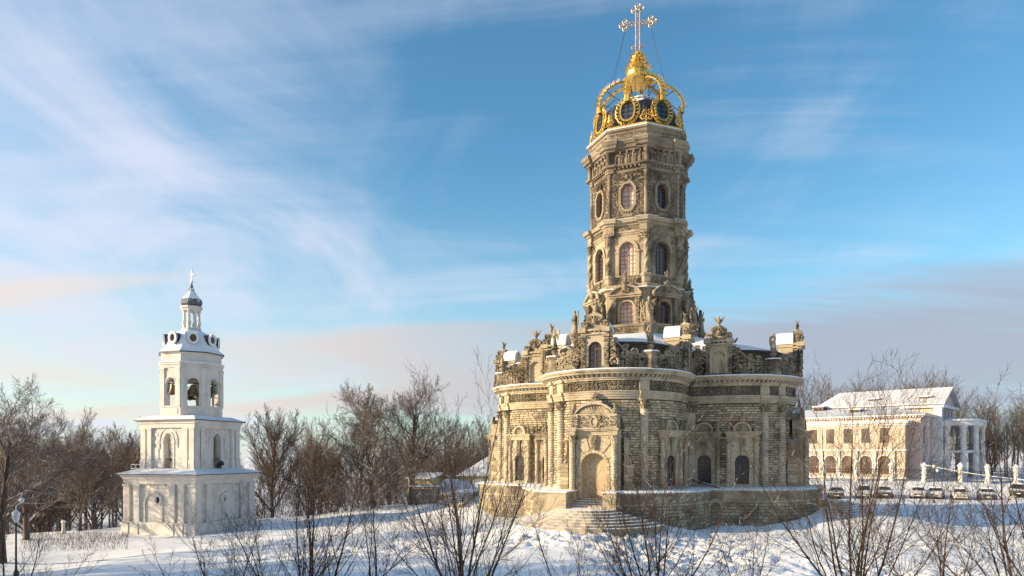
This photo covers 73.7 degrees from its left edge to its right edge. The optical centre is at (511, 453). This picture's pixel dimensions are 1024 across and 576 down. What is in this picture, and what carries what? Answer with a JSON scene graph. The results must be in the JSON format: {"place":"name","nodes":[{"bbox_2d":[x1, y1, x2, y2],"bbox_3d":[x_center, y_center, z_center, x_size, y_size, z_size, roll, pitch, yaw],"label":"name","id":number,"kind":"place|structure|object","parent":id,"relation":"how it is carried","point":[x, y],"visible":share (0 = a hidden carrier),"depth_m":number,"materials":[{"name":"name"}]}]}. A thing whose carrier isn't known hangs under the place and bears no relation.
{"place":"outdoors","nodes":[
{"label":"outdoors","id":0,"kind":"place"},
{"bbox_2d":[0,452,1023,575],"bbox_3d":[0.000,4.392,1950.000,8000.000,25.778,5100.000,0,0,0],"label":"ground","id":1,"kind":"structure","parent":0,"point":[118,560],"depth_m":42.37,"materials":[{"name":"snow"}]},
{"bbox_2d":[0,452,33,523],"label":"bare tree","id":2,"kind":"object","parent":1,"relation":"on","point":[14,485],"visible":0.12,"depth_m":67.34,"materials":[{"name":"brown plant"}]},
{"bbox_2d":[11,498,24,575],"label":"lamp post","id":3,"kind":"object","parent":1,"relation":"on","point":[16,520],"visible":0.95,"depth_m":37.95,"materials":[{"name":"metal"}]},
{"bbox_2d":[16,450,39,532],"bbox_3d":[-46.130,3.689,64.871,3.008,9.041,3.325,0,0,3],"label":"bare tree","id":4,"kind":"object","parent":1,"relation":"on","point":[30,528],"visible":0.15,"depth_m":64.97,"materials":[{"name":"plant"}]},
{"bbox_2d":[7,443,71,532],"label":"bare tree","id":5,"kind":"object","parent":1,"relation":"on","point":[20,521],"visible":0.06,"depth_m":71.20,"materials":[{"name":"brown plant"}]},
{"bbox_2d":[6,459,75,531],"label":"bare tree","id":6,"kind":"object","parent":1,"relation":"on","point":[54,511],"visible":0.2,"depth_m":67.44,"materials":[{"name":"brown plant"}]},
{"bbox_2d":[11,442,75,532],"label":"bare tree","id":7,"kind":"object","parent":1,"relation":"on","point":[45,512],"visible":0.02,"depth_m":75.12,"materials":[{"name":"brown plant"}]},
{"bbox_2d":[12,418,86,529],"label":"bare tree","id":8,"kind":"object","parent":1,"relation":"on","point":[47,449],"visible":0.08,"depth_m":114.04,"materials":[{"name":"brown plant"}]},
{"bbox_2d":[0,374,99,563],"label":"bare tree","id":9,"kind":"object","parent":1,"relation":"on","point":[6,476],"visible":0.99,"depth_m":43.68,"materials":[{"name":"brown plant"}]},
{"bbox_2d":[0,412,101,539],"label":"bare tree","id":10,"kind":"object","parent":1,"relation":"on","point":[26,520],"visible":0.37,"depth_m":56.92,"materials":[{"name":"brown plant"}]},
{"bbox_2d":[8,440,94,533],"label":"bare tree","id":11,"kind":"object","parent":1,"relation":"on","point":[68,510],"visible":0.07,"depth_m":80.65,"materials":[{"name":"brown plant"}]},
{"bbox_2d":[0,484,106,575],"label":"bare shrub","id":12,"kind":"object","parent":1,"relation":"on","point":[3,558],"visible":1,"depth_m":18.44,"materials":[{"name":"brown plant"}]},
{"bbox_2d":[25,406,139,530],"bbox_3d":[-38.873,1.616,61.717,8.622,11.834,8.095,0,0,13],"label":"bare tree","id":13,"kind":"object","parent":1,"relation":"on","point":[78,491],"visible":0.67,"depth_m":61.76,"materials":[{"name":"brown plant"}]},
{"bbox_2d":[62,426,120,529],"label":"bare tree","id":14,"kind":"object","parent":1,"relation":"on","point":[85,509],"visible":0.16,"depth_m":123.41,"materials":[{"name":"brown plant"}]},
{"bbox_2d":[72,438,118,528],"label":"bare tree","id":15,"kind":"object","parent":1,"relation":"on","point":[93,504],"visible":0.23,"depth_m":81.53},
{"bbox_2d":[75,430,123,527],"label":"bare tree","id":16,"kind":"object","parent":1,"relation":"on","point":[100,484],"visible":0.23,"depth_m":118.45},
{"bbox_2d":[95,450,124,527],"bbox_3d":[-37.945,3.434,65.108,3.582,8.069,4.006,0,0,27],"label":"bare tree","id":17,"kind":"object","parent":1,"relation":"on","point":[109,484],"visible":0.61,"depth_m":64.76,"materials":[{"name":"plant"}]},
{"bbox_2d":[86,431,137,521],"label":"bare tree","id":18,"kind":"object","parent":1,"relation":"on","point":[114,482],"visible":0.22,"depth_m":106.73,"materials":[{"name":"plant"}]},
{"bbox_2d":[93,430,138,527],"bbox_3d":[-37.379,2.602,64.868,4.830,9.728,4.318,0,0,-41],"label":"bare tree","id":19,"kind":"object","parent":1,"relation":"on","point":[110,468],"visible":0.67,"depth_m":64.60,"materials":[{"name":"plant"}]},
{"bbox_2d":[103,433,129,525],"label":"bare tree","id":20,"kind":"object","parent":1,"relation":"on","point":[114,479],"visible":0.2,"depth_m":120.23,"materials":[{"name":"plant"}]},
{"bbox_2d":[103,421,139,521],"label":"bare tree","id":21,"kind":"object","parent":1,"relation":"on","point":[129,455],"visible":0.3,"depth_m":77.55,"materials":[{"name":"brown plant"}]},
{"bbox_2d":[96,430,170,519],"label":"bare tree","id":22,"kind":"object","parent":1,"relation":"on","point":[123,455],"visible":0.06,"depth_m":129.15,"materials":[{"name":"brown plant"}]},
{"bbox_2d":[114,269,261,535],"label":"bell tower","id":23,"kind":"structure","parent":1,"relation":"on","point":[205,471],"depth_m":60.48,"materials":[{"name":"paint"}]},
{"bbox_2d":[128,500,268,575],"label":"bare shrub","id":24,"kind":"object","parent":1,"relation":"on","point":[227,562],"visible":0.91,"depth_m":16.32,"materials":[{"name":"brown plant"}]},
{"bbox_2d":[5,458,409,533],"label":"undergrowth","id":25,"kind":"object","parent":1,"relation":"on","point":[335,501],"visible":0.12,"depth_m":77.25,"materials":[{"name":"brown plant"}]},
{"bbox_2d":[20,505,425,550],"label":"dry grass","id":26,"kind":"structure","parent":1,"relation":"on","point":[91,541],"depth_m":54.38,"materials":[{"name":"brown plant"}]},
{"bbox_2d":[254,456,274,516],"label":"bare tree","id":27,"kind":"object","parent":1,"relation":"on","point":[261,486],"visible":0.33,"depth_m":94.97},
{"bbox_2d":[240,403,307,517],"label":"bare tree","id":28,"kind":"object","parent":1,"relation":"on","point":[270,467],"visible":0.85,"depth_m":75.73,"materials":[{"name":"brown plant"}]},
{"bbox_2d":[271,418,345,514],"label":"bare tree","id":29,"kind":"object","parent":1,"relation":"on","point":[308,441],"visible":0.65,"depth_m":81.86,"materials":[{"name":"brown plant"}]},
{"bbox_2d":[298,433,337,513],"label":"bare tree","id":30,"kind":"object","parent":1,"relation":"on","point":[320,469],"visible":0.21,"depth_m":86.92,"materials":[{"name":"plant"}]},
{"bbox_2d":[299,449,353,512],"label":"bare tree","id":31,"kind":"object","parent":1,"relation":"on","point":[342,470],"visible":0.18,"depth_m":89.99,"materials":[{"name":"brown plant"}]},
{"bbox_2d":[196,405,457,575],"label":"bare sapling","id":32,"kind":"object","parent":1,"relation":"on","point":[312,562],"visible":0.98,"depth_m":16.61,"materials":[{"name":"brown plant"}]},
{"bbox_2d":[307,396,401,499],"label":"bare tree","id":33,"kind":"object","parent":1,"relation":"on","point":[341,465],"visible":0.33,"depth_m":87.40,"materials":[{"name":"brown plant"}]},
{"bbox_2d":[331,451,412,575],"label":"bare shrub","id":34,"kind":"object","parent":1,"relation":"on","point":[375,545],"visible":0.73,"depth_m":19.97,"materials":[{"name":"brown plant"}]},
{"bbox_2d":[313,377,444,507],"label":"bare tree","id":35,"kind":"object","parent":1,"relation":"on","point":[363,432],"visible":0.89,"depth_m":77.55,"materials":[{"name":"brown plant"}]},
{"bbox_2d":[374,465,402,504],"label":"bare tree","id":36,"kind":"object","parent":1,"relation":"on","point":[388,502],"visible":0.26,"depth_m":92.49,"materials":[{"name":"brown plant"}]},
{"bbox_2d":[381,448,402,499],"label":"bare tree","id":37,"kind":"object","parent":1,"relation":"on","point":[390,471],"visible":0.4,"depth_m":90.49,"materials":[{"name":"plant"}]},
{"bbox_2d":[385,455,407,503],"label":"bare tree","id":38,"kind":"object","parent":1,"relation":"on","point":[396,480],"visible":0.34,"depth_m":91.61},
{"bbox_2d":[373,430,440,504],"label":"bare tree","id":39,"kind":"object","parent":1,"relation":"on","point":[401,472],"visible":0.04,"depth_m":130.79,"materials":[{"name":"brown plant"}]},
{"bbox_2d":[379,419,464,503],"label":"bare tree","id":40,"kind":"object","parent":1,"relation":"on","point":[432,468],"visible":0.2,"depth_m":114.28,"materials":[{"name":"brown plant"}]},
{"bbox_2d":[367,372,477,504],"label":"bare tree","id":41,"kind":"object","parent":1,"relation":"on","point":[413,404],"visible":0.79,"depth_m":78.18,"materials":[{"name":"brown plant"}]},
{"bbox_2d":[409,485,443,504],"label":"shed","id":42,"kind":"structure","parent":1,"relation":"on","point":[423,493],"depth_m":78.02,"materials":[{"name":"metal"}]},
{"bbox_2d":[405,472,487,499],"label":"garden shed","id":43,"kind":"structure","parent":1,"relation":"on","point":[433,475],"depth_m":81.98,"materials":[{"name":"brown wood"}]},
{"bbox_2d":[424,429,477,482],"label":"bare tree","id":44,"kind":"object","parent":1,"relation":"on","point":[462,457],"visible":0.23,"depth_m":120.65,"materials":[{"name":"brown plant"}]},
{"bbox_2d":[334,347,570,575],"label":"bare sapling","id":45,"kind":"object","parent":1,"relation":"on","point":[460,545],"visible":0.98,"depth_m":18.40,"materials":[{"name":"brown plant"}]},
{"bbox_2d":[437,417,469,477],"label":"bare tree","id":46,"kind":"object","parent":1,"relation":"on","point":[451,453],"visible":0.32,"depth_m":117.59,"materials":[{"name":"plant"}]},
{"bbox_2d":[439,423,483,472],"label":"bare tree","id":47,"kind":"object","parent":1,"relation":"on","point":[472,446],"visible":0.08,"depth_m":143.45,"materials":[{"name":"brown plant"}]},
{"bbox_2d":[456,457,488,479],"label":"roof","id":48,"kind":"structure","parent":1,"relation":"on","point":[484,471],"depth_m":84.45,"materials":[{"name":"white"}]},
{"bbox_2d":[456,427,489,474],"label":"bare tree","id":49,"kind":"object","parent":1,"relation":"on","point":[477,450],"visible":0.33,"depth_m":124.05,"materials":[{"name":"plant"}]},
{"bbox_2d":[458,415,490,466],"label":"bare tree","id":50,"kind":"object","parent":1,"relation":"on","point":[481,431],"visible":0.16,"depth_m":135.63,"materials":[{"name":"brown plant"}]},
{"bbox_2d":[68,402,1023,503],"bbox_3d":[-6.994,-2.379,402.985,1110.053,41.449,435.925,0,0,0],"label":"distant wood","id":51,"kind":"object","parent":1,"relation":"on","point":[951,454],"visible":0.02,"depth_m":252.31,"materials":[{"name":"brown plant"}]},
{"bbox_2d":[505,499,622,575],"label":"bare shrub","id":52,"kind":"object","parent":1,"relation":"on","point":[578,563],"visible":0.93,"depth_m":17.10,"materials":[{"name":"brown plant"}]},
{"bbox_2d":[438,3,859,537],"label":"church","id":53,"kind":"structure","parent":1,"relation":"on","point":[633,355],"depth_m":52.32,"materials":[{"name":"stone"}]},
{"bbox_2d":[493,341,521,386],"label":"gable window","id":54,"kind":"structure","parent":53,"relation":"in","point":[510,357],"depth_m":64.20,"materials":[{"name":"stone"}]},
{"bbox_2d":[505,425,531,482],"bbox_3d":[0.629,0.080,58.974,2.800,5.020,0.655,0,0,40],"label":"window","id":55,"kind":"structure","parent":53,"relation":"in","point":[525,432],"depth_m":58.97,"materials":[{"name":"stone"}]},
{"bbox_2d":[531,425,544,483],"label":"window","id":56,"kind":"structure","parent":53,"relation":"in","point":[539,456],"depth_m":57.92,"materials":[{"name":"stone"}]},
{"bbox_2d":[542,422,548,486],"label":"column","id":57,"kind":"structure","parent":53,"relation":"in","point":[545,432],"depth_m":52.25,"materials":[{"name":"stone"}]},
{"bbox_2d":[583,289,606,326],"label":"tower window","id":58,"kind":"structure","parent":53,"relation":"in","point":[593,297],"depth_m":58.05,"materials":[{"name":"stone"}]},
{"bbox_2d":[571,302,620,368],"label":"gable window","id":59,"kind":"structure","parent":53,"relation":"in","point":[596,350],"depth_m":48.03,"materials":[{"name":"stone"}]},
{"bbox_2d":[592,239,605,283],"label":"tower window","id":60,"kind":"structure","parent":53,"relation":"in","point":[598,251],"depth_m":59.25,"materials":[{"name":"stone"}]},
{"bbox_2d":[592,177,607,229],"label":"tower window","id":61,"kind":"structure","parent":53,"relation":"in","point":[600,194],"depth_m":58.67,"materials":[{"name":"stone"}]},
{"bbox_2d":[606,282,646,324],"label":"tower window","id":62,"kind":"structure","parent":53,"relation":"in","point":[624,302],"depth_m":56.22,"materials":[{"name":"stone"}]},
{"bbox_2d":[609,233,645,276],"bbox_3d":[9.625,-16.430,56.702,3.060,3.400,0.610,0,0,23],"label":"tower window","id":63,"kind":"structure","parent":53,"relation":"in","point":[627,251],"depth_m":56.78,"materials":[{"name":"stone"}]},
{"bbox_2d":[611,169,643,218],"bbox_3d":[9.607,-21.376,56.657,3.041,4.092,0.900,0,0,24],"label":"tower window","id":64,"kind":"structure","parent":53,"relation":"in","point":[627,188],"depth_m":56.69,"materials":[{"name":"stone"}]},
{"bbox_2d":[648,169,675,218],"bbox_3d":[12.396,-21.358,56.607,3.041,4.057,0.900,0,0,-22],"label":"tower window","id":65,"kind":"structure","parent":53,"relation":"in","point":[661,185],"depth_m":56.59,"materials":[{"name":"stone"}]},
{"bbox_2d":[648,233,676,275],"bbox_3d":[12.378,-16.430,56.653,3.060,3.400,0.610,0,0,-22],"label":"tower window","id":66,"kind":"structure","parent":53,"relation":"in","point":[662,248],"depth_m":56.76,"materials":[{"name":"stone"}]},
{"bbox_2d":[647,281,683,324],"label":"tower window","id":67,"kind":"structure","parent":53,"relation":"in","point":[666,298],"depth_m":56.15,"materials":[{"name":"stone"}]},
{"bbox_2d":[657,419,685,489],"bbox_3d":[11.455,0.080,48.944,2.800,5.020,0.655,0,0,-40],"label":"window","id":68,"kind":"structure","parent":53,"relation":"in","point":[677,437],"depth_m":49.05,"materials":[{"name":"stone"}]},
{"bbox_2d":[679,179,684,218],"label":"tower window","id":69,"kind":"structure","parent":53,"relation":"in","point":[682,186],"depth_m":58.34,"materials":[{"name":"stone"}]},
{"bbox_2d":[681,244,684,282],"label":"tower window","id":70,"kind":"structure","parent":53,"relation":"in","point":[683,261],"depth_m":59.12,"materials":[{"name":"stone"}]},
{"bbox_2d":[681,288,693,322],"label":"tower window","id":71,"kind":"structure","parent":53,"relation":"in","point":[688,295],"depth_m":57.30,"materials":[{"name":"stone"}]},
{"bbox_2d":[683,421,693,487],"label":"column","id":72,"kind":"structure","parent":53,"relation":"in","point":[686,427],"depth_m":50.97,"materials":[{"name":"stone"}]},
{"bbox_2d":[691,422,722,486],"bbox_3d":[14.803,0.080,52.558,2.800,5.020,0.655,0,0,23],"label":"window","id":73,"kind":"structure","parent":53,"relation":"in","point":[711,449],"depth_m":52.47,"materials":[{"name":"stone"}]},
{"bbox_2d":[723,421,761,486],"bbox_3d":[17.424,0.080,51.672,2.800,5.020,0.655,0,0,7],"label":"window","id":74,"kind":"structure","parent":53,"relation":"in","point":[736,455],"depth_m":51.65,"materials":[{"name":"stone"}]},
{"bbox_2d":[776,319,804,376],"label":"gable window","id":75,"kind":"structure","parent":53,"relation":"in","point":[786,343],"depth_m":54.37,"materials":[{"name":"stone"}]},
{"bbox_2d":[565,405,762,575],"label":"bare sapling","id":76,"kind":"object","parent":1,"relation":"on","point":[644,539],"visible":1,"depth_m":18.01,"materials":[{"name":"brown plant"}]},
{"bbox_2d":[642,489,793,575],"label":"bare shrub","id":77,"kind":"object","parent":1,"relation":"on","point":[763,560],"visible":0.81,"depth_m":18.76,"materials":[{"name":"brown plant"}]},
{"bbox_2d":[797,372,819,409],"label":"bare tree","id":78,"kind":"object","parent":1,"relation":"on","point":[804,400],"visible":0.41,"depth_m":137.21,"materials":[{"name":"plant"}]},
{"bbox_2d":[796,370,836,407],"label":"bare tree","id":79,"kind":"object","parent":1,"relation":"on","point":[820,391],"visible":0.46,"depth_m":141.09,"materials":[{"name":"plant"}]},
{"bbox_2d":[827,486,844,498],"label":"parked car","id":80,"kind":"object","parent":1,"relation":"on","point":[838,493],"visible":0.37,"depth_m":86.04,"materials":[{"name":"paint"}]},
{"bbox_2d":[845,371,873,391],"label":"bare tree","id":81,"kind":"object","parent":1,"relation":"on","point":[853,382],"visible":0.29,"depth_m":172.68,"materials":[{"name":"plant"}]},
{"bbox_2d":[855,484,871,498],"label":"parked car","id":82,"kind":"object","parent":1,"relation":"on","point":[865,491],"visible":0.4,"depth_m":86.53,"materials":[{"name":"silver paint"}]},
{"bbox_2d":[709,347,1021,575],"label":"bare sapling","id":83,"kind":"object","parent":1,"relation":"on","point":[863,545],"visible":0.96,"depth_m":18.59,"materials":[{"name":"brown plant"}]},
{"bbox_2d":[875,485,893,497],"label":"parked car","id":84,"kind":"object","parent":1,"relation":"on","point":[887,494],"visible":0.46,"depth_m":86.34,"materials":[{"name":"paint"}]},
{"bbox_2d":[888,462,894,480],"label":"stone pillar","id":85,"kind":"structure","parent":1,"relation":"on","point":[890,477],"depth_m":97.14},
{"bbox_2d":[805,387,988,478],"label":"manor house","id":86,"kind":"structure","parent":1,"relation":"on","point":[947,407],"depth_m":105.46,"materials":[{"name":"beige paint"}]},
{"bbox_2d":[809,468,1013,482],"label":"iron fence","id":87,"kind":"object","parent":1,"relation":"on","point":[951,470],"visible":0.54,"depth_m":97.03,"materials":[{"name":"metal"}]},
{"bbox_2d":[909,485,927,498],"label":"parked car","id":88,"kind":"object","parent":1,"relation":"on","point":[918,493],"visible":0.56,"depth_m":86.71,"materials":[{"name":"silver paint"}]},
{"bbox_2d":[921,462,927,481],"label":"stone pillar","id":89,"kind":"structure","parent":1,"relation":"on","point":[922,472],"depth_m":96.75,"materials":[{"name":"stone"}]},
{"bbox_2d":[836,468,1023,575],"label":"bare shrub","id":90,"kind":"object","parent":1,"relation":"on","point":[941,570],"visible":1,"depth_m":15.92,"materials":[{"name":"brown plant"}]},
{"bbox_2d":[926,486,944,498],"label":"parked car","id":91,"kind":"object","parent":1,"relation":"on","point":[938,489],"visible":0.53,"depth_m":86.96,"materials":[{"name":"paint"}]},
{"bbox_2d":[934,370,966,440],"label":"bare tree","id":92,"kind":"object","parent":1,"relation":"on","point":[955,391],"visible":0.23,"depth_m":135.64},
{"bbox_2d":[879,363,1023,575],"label":"bare sapling","id":93,"kind":"object","parent":1,"relation":"on","point":[1004,546],"visible":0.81,"depth_m":17.97,"materials":[{"name":"brown plant"}]},
{"bbox_2d":[950,487,969,498],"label":"parked car","id":94,"kind":"object","parent":1,"relation":"on","point":[958,497],"visible":0.43,"depth_m":86.37,"materials":[{"name":"white paint"}]},
{"bbox_2d":[957,462,963,481],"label":"stone pillar","id":95,"kind":"structure","parent":1,"relation":"on","point":[960,465],"depth_m":96.31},
{"bbox_2d":[954,384,984,441],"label":"bare tree","id":96,"kind":"object","parent":1,"relation":"on","point":[969,404],"visible":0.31,"depth_m":158.11,"materials":[{"name":"plant"}]},
{"bbox_2d":[963,395,1001,441],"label":"bare tree","id":97,"kind":"object","parent":1,"relation":"on","point":[981,416],"visible":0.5,"depth_m":128.21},
{"bbox_2d":[964,392,1001,431],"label":"bare tree","id":98,"kind":"object","parent":1,"relation":"on","point":[986,409],"visible":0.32,"depth_m":160.82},
{"bbox_2d":[966,412,1003,464],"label":"bare tree","id":99,"kind":"object","parent":1,"relation":"on","point":[989,438],"visible":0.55,"depth_m":112.73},
{"bbox_2d":[976,487,996,499],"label":"parked car","id":100,"kind":"object","parent":1,"relation":"on","point":[984,490],"visible":0.72,"depth_m":84.96,"materials":[{"name":"paint"}]},
{"bbox_2d":[984,464,990,483],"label":"stone pillar","id":101,"kind":"structure","parent":1,"relation":"on","point":[987,470],"depth_m":96.00,"materials":[{"name":"stone"}]},
{"bbox_2d":[965,395,1015,439],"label":"bare tree","id":102,"kind":"object","parent":1,"relation":"on","point":[980,405],"visible":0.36,"depth_m":153.44,"materials":[{"name":"plant"}]},
{"bbox_2d":[977,411,1005,473],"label":"bare tree","id":103,"kind":"object","parent":1,"relation":"on","point":[988,438],"visible":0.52,"depth_m":113.75,"materials":[{"name":"plant"}]},
{"bbox_2d":[985,435,1006,475],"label":"bare tree","id":104,"kind":"object","parent":1,"relation":"on","point":[996,457],"visible":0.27,"depth_m":120.07,"materials":[{"name":"brown plant"}]},
{"bbox_2d":[986,404,1011,471],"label":"bare tree","id":105,"kind":"object","parent":1,"relation":"on","point":[998,424],"visible":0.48,"depth_m":143.44,"materials":[{"name":"plant"}]},
{"bbox_2d":[994,420,1017,476],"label":"bare tree","id":106,"kind":"object","parent":1,"relation":"on","point":[1004,445],"visible":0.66,"depth_m":111.38,"materials":[{"name":"plant"}]},
{"bbox_2d":[995,410,1019,475],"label":"bare tree","id":107,"kind":"object","parent":1,"relation":"on","point":[1006,436],"visible":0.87,"depth_m":109.44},
{"bbox_2d":[996,395,1023,463],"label":"bare tree","id":108,"kind":"object","parent":1,"relation":"on","point":[1015,424],"visible":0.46,"depth_m":154.09,"materials":[{"name":"plant"}]},
{"bbox_2d":[1012,464,1019,482],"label":"stone pillar","id":109,"kind":"structure","parent":1,"relation":"on","point":[1015,472],"depth_m":95.67,"materials":[{"name":"stone"}]},
{"bbox_2d":[1008,483,1023,496],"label":"parked car","id":110,"kind":"object","parent":1,"relation":"on","point":[1018,491],"visible":0.71,"depth_m":89.14,"materials":[{"name":"paint"}]},
{"bbox_2d":[1009,393,1023,472],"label":"bare tree","id":111,"kind":"object","parent":1,"relation":"on","point":[1020,422],"visible":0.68,"depth_m":133.20,"materials":[{"name":"plant"}]},
{"bbox_2d":[1013,431,1023,458],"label":"bare tree","id":112,"kind":"object","parent":1,"relation":"on","point":[1021,443],"visible":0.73,"depth_m":111.65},
{"bbox_2d":[0,0,1023,454],"label":"sky","id":113,"kind":"structure","parent":0,"point":[355,190],"materials":[{"name":"blue"}]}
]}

